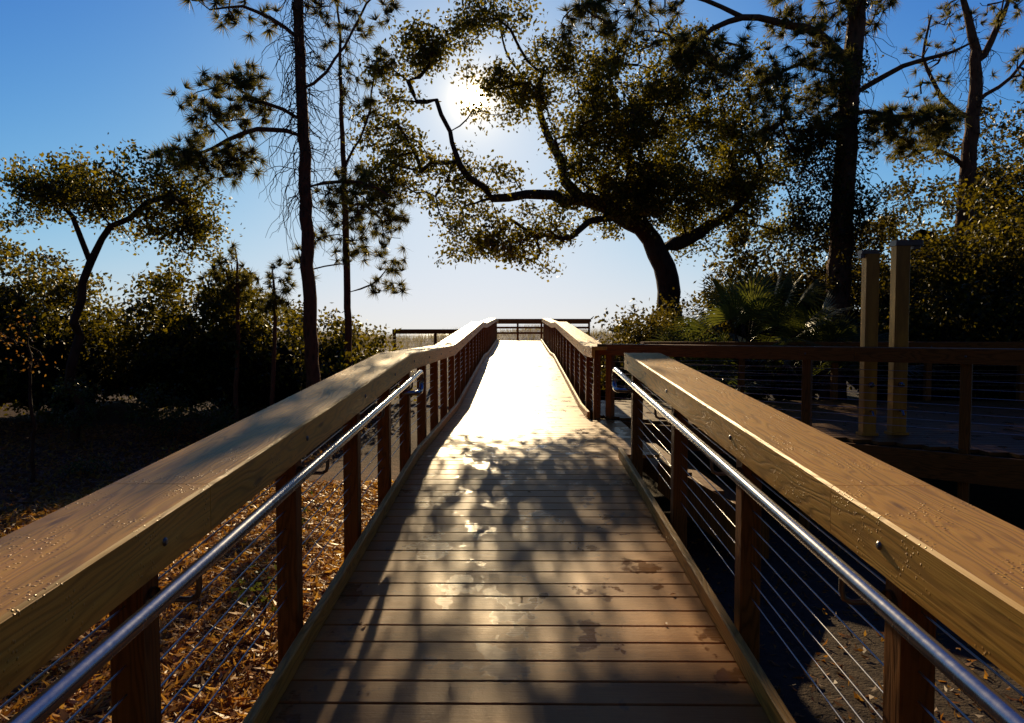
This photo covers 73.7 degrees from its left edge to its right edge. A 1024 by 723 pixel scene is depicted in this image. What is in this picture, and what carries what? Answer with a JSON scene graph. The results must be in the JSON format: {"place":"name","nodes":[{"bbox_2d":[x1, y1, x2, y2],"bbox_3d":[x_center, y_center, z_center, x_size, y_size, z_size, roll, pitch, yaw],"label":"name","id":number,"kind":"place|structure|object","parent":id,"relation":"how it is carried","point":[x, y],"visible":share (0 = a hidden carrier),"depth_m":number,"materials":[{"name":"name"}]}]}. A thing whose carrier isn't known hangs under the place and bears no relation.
{"place":"outdoors","nodes":[
{"label":"outdoors","id":0,"kind":"place"},
{"bbox_2d":[144,333,611,339],"bbox_3d":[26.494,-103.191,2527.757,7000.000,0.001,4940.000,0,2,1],"label":"sea","id":1,"kind":"structure","parent":0,"point":[404,335],"depth_m":1165.80,"materials":[{"name":"blue liquid"}]},
{"bbox_2d":[0,329,1023,722],"bbox_3d":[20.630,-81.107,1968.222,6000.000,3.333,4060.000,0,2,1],"label":"ground","id":2,"kind":"structure","parent":0,"point":[1002,503],"depth_m":5.49,"materials":[{"name":"brown soil"}]},
{"bbox_2d":[0,310,64,482],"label":"sapling tree","id":3,"kind":"object","parent":2,"relation":"on","point":[32,452],"visible":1,"depth_m":9.20,"materials":[{"name":"green plant"}]},
{"bbox_2d":[38,377,109,432],"bbox_3d":[-7.757,0.866,12.155,1.057,1.192,1.153,0,2,1],"label":"shrub","id":4,"kind":"object","parent":2,"relation":"on","point":[91,413],"visible":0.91,"depth_m":12.01,"materials":[{"name":"green plant"}]},
{"bbox_2d":[0,132,244,441],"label":"oak tree","id":5,"kind":"object","parent":2,"relation":"on","point":[66,190],"visible":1,"depth_m":11.76,"materials":[{"name":"green plant"}]},
{"bbox_2d":[114,382,197,441],"bbox_3d":[-6.432,0.919,12.445,1.315,1.136,1.108,-1,3,-21],"label":"shrub","id":6,"kind":"object","parent":2,"relation":"on","point":[177,412],"visible":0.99,"depth_m":12.33,"materials":[{"name":"green plant"}]},
{"bbox_2d":[156,443,189,461],"bbox_3d":[-4.878,1.393,9.993,0.603,0.433,0.590,0,2,1],"label":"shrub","id":7,"kind":"object","parent":2,"relation":"on","point":[171,449],"visible":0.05,"depth_m":9.96,"materials":[{"name":"green plant"}]},
{"bbox_2d":[0,420,374,549],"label":"leaf litter","id":8,"kind":"object","parent":2,"relation":"on","point":[61,446],"visible":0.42,"depth_m":10.91,"materials":[{"name":"brown plant"}]},
{"bbox_2d":[0,479,395,722],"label":"leaf litter","id":9,"kind":"object","parent":2,"relation":"on","point":[69,661],"visible":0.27,"depth_m":4.65,"materials":[{"name":"brown plant"}]},
{"bbox_2d":[0,193,416,426],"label":"hedge","id":10,"kind":"object","parent":2,"relation":"on","point":[176,346],"visible":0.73,"depth_m":14.44,"materials":[{"name":"green plant"}]},
{"bbox_2d":[187,394,243,435],"bbox_3d":[-5.463,1.036,12.620,0.958,0.958,1.065,0,2,1],"label":"shrub","id":11,"kind":"object","parent":2,"relation":"on","point":[221,423],"visible":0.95,"depth_m":12.46,"materials":[{"name":"green plant"}]},
{"bbox_2d":[198,254,258,417],"bbox_3d":[-6.085,-0.516,14.574,1.178,3.716,1.198,1,3,20],"label":"young pine tree","id":12,"kind":"object","parent":2,"relation":"on","point":[220,288],"visible":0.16,"depth_m":14.30,"materials":[{"name":"green plant"}]},
{"bbox_2d":[195,241,269,420],"bbox_3d":[-5.503,-0.525,13.646,1.037,3.816,1.461,1,3,32],"label":"young pine tree","id":13,"kind":"object","parent":2,"relation":"on","point":[231,296],"visible":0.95,"depth_m":13.57,"materials":[{"name":"green plant"}]},
{"bbox_2d":[230,559,276,621],"bbox_3d":[-1.704,1.579,4.713,0.487,0.485,0.575,0,2,1],"label":"plant","id":14,"kind":"object","parent":2,"relation":"on","point":[262,598],"visible":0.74,"depth_m":4.66,"materials":[{"name":"green plant"}]},
{"bbox_2d":[243,255,298,405],"bbox_3d":[-4.681,-0.358,13.398,1.081,3.500,1.205,0,2,1],"label":"young pine tree","id":15,"kind":"object","parent":2,"relation":"on","point":[274,302],"visible":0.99,"depth_m":13.41,"materials":[{"name":"green plant"}]},
{"bbox_2d":[142,0,405,387],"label":"pine tree","id":16,"kind":"object","parent":2,"relation":"on","point":[247,82],"visible":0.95,"depth_m":12.82,"materials":[{"name":"green plant"}]},
{"bbox_2d":[261,490,320,535],"bbox_3d":[-2.140,1.522,6.710,0.604,0.528,0.542,0,2,1],"label":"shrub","id":17,"kind":"object","parent":2,"relation":"on","point":[307,510],"visible":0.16,"depth_m":6.70,"materials":[{"name":"green plant"}]},
{"bbox_2d":[282,0,413,368],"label":"pine tree","id":18,"kind":"object","parent":2,"relation":"on","point":[389,218],"visible":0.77,"depth_m":14.83,"materials":[{"name":"green plant"}]},
{"bbox_2d":[392,329,458,350],"bbox_3d":[-2.423,-0.041,21.696,2.700,1.965,0.316,0,2,1],"label":"wooden railing","id":19,"kind":"object","parent":2,"relation":"on","point":[435,332],"visible":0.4,"depth_m":21.51,"materials":[{"name":"brown wood"}]},
{"bbox_2d":[284,324,621,348],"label":"sea oats","id":20,"kind":"object","parent":2,"relation":"on","point":[595,333],"visible":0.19,"depth_m":40.70,"materials":[{"name":"beige plant"}]},
{"bbox_2d":[242,339,795,722],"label":"boardwalk","id":21,"kind":"structure","parent":2,"relation":"on","point":[588,562],"depth_m":3.42,"materials":[{"name":"brown wood"}]},
{"bbox_2d":[0,318,498,722],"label":"wooden railing","id":22,"kind":"object","parent":21,"relation":"on","point":[71,573],"visible":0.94,"depth_m":2.07,"materials":[{"name":"brown wood"}]},
{"bbox_2d":[6,369,423,722],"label":"metal handrail","id":23,"kind":"object","parent":22,"relation":"attached to","point":[47,702],"visible":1,"depth_m":1.68,"materials":[{"name":"silver metal"}]},
{"bbox_2d":[331,391,675,688],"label":"fallen leaves","id":24,"kind":"object","parent":21,"relation":"on","point":[528,491],"visible":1,"depth_m":5.09,"materials":[{"name":"brown plant"}]},
{"bbox_2d":[497,319,590,340],"bbox_3d":[1.355,-1.016,31.473,4.550,1.895,0.320,0,2,1],"label":"wooden railing","id":25,"kind":"object","parent":21,"relation":"on","point":[539,321],"visible":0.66,"depth_m":31.30,"materials":[{"name":"brown wood"}]},
{"bbox_2d":[542,318,606,419],"bbox_3d":[1.286,0.036,18.580,0.316,2.819,19.450,0,2,1],"label":"wooden railing","id":26,"kind":"object","parent":21,"relation":"on","point":[575,347],"visible":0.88,"depth_m":11.97,"materials":[{"name":"brown wood"}]},
{"bbox_2d":[624,353,1023,722],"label":"wooden railing","id":27,"kind":"object","parent":21,"relation":"on","point":[931,554],"visible":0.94,"depth_m":1.99,"materials":[{"name":"brown wood"}]},
{"bbox_2d":[612,367,1023,722],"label":"metal handrail","id":28,"kind":"object","parent":27,"relation":"attached to","point":[989,700],"visible":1,"depth_m":1.68,"materials":[{"name":"silver metal"}]},
{"bbox_2d":[336,0,854,328],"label":"live oak tree","id":29,"kind":"object","parent":2,"relation":"on","point":[635,199],"visible":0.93,"depth_m":15.34,"materials":[{"name":"green plant"}]},
{"bbox_2d":[563,287,718,424],"bbox_3d":[2.716,0.039,13.910,3.199,3.084,2.649,2,3,35],"label":"bush","id":30,"kind":"object","parent":2,"relation":"on","point":[639,336],"visible":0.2,"depth_m":13.83,"materials":[{"name":"green plant"}]},
{"bbox_2d":[622,318,780,399],"bbox_3d":[3.237,0.021,11.980,2.759,1.598,2.900,0,2,1],"label":"saw palmetto","id":31,"kind":"object","parent":2,"relation":"on","point":[732,380],"visible":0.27,"depth_m":11.80,"materials":[{"name":"green plant"}]},
{"bbox_2d":[650,264,857,369],"bbox_3d":[4.267,-0.827,11.918,3.568,1.971,3.464,0,2,1],"label":"saw palmetto","id":32,"kind":"object","parent":2,"relation":"on","point":[750,308],"visible":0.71,"depth_m":11.67,"materials":[{"name":"green plant"}]},
{"bbox_2d":[553,0,971,399],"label":"pine tree","id":33,"kind":"object","parent":2,"relation":"on","point":[844,87],"visible":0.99,"depth_m":13.50,"materials":[{"name":"green plant"}]},
{"bbox_2d":[583,400,1023,489],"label":"side platform","id":34,"kind":"structure","parent":2,"relation":"on","point":[989,470],"depth_m":7.48,"materials":[{"name":"brown wood"}]},
{"bbox_2d":[597,344,1023,528],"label":"wooden railing","id":35,"kind":"object","parent":34,"relation":"on","point":[966,359],"visible":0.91,"depth_m":7.01,"materials":[{"name":"brown wood"}]},
{"bbox_2d":[856,250,879,435],"bbox_3d":[3.780,-0.193,7.229,0.206,1.960,0.214,0,2,1],"label":"wooden post","id":36,"kind":"object","parent":34,"relation":"on","point":[870,297],"visible":0.97,"depth_m":7.21,"materials":[{"name":"wood"},{"name":"metal"}]},
{"bbox_2d":[884,240,922,434],"bbox_3d":[4.191,-0.250,7.273,0.296,2.070,0.223,0,2,1],"label":"wooden post","id":37,"kind":"object","parent":34,"relation":"on","point":[899,294],"visible":0.95,"depth_m":7.25,"materials":[{"name":"wood"},{"name":"metal"}]},
{"bbox_2d":[585,90,1023,399],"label":"hedge","id":38,"kind":"object","parent":2,"relation":"on","point":[742,260],"visible":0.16,"depth_m":16.54,"materials":[{"name":"green plant"}]},
{"bbox_2d":[640,342,1023,450],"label":"wooden railing","id":39,"kind":"object","parent":2,"relation":"on","point":[928,375],"visible":0.35,"depth_m":10.98,"materials":[{"name":"brown wood"}]},
{"bbox_2d":[666,512,1023,722],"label":"leaf litter","id":40,"kind":"object","parent":2,"relation":"on","point":[857,696],"visible":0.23,"depth_m":4.65,"materials":[{"name":"brown plant"}]},
{"bbox_2d":[748,291,942,386],"bbox_3d":[5.699,-0.408,11.893,2.984,1.756,2.826,-1,3,-27],"label":"saw palmetto","id":41,"kind":"object","parent":2,"relation":"on","point":[839,331],"visible":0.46,"depth_m":11.83,"materials":[{"name":"green plant"}]},
{"bbox_2d":[845,159,1023,400],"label":"bush","id":42,"kind":"object","parent":2,"relation":"on","point":[981,299],"visible":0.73,"depth_m":12.56,"materials":[{"name":"green plant"}]},
{"bbox_2d":[871,0,1023,268],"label":"pine tree","id":43,"kind":"object","parent":2,"relation":"on","point":[967,162],"visible":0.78,"depth_m":15.58,"materials":[{"name":"green plant"}]},
{"bbox_2d":[0,0,1023,332],"label":"sky","id":44,"kind":"structure","parent":0,"point":[73,73],"materials":[{"name":"blue"}]}
]}

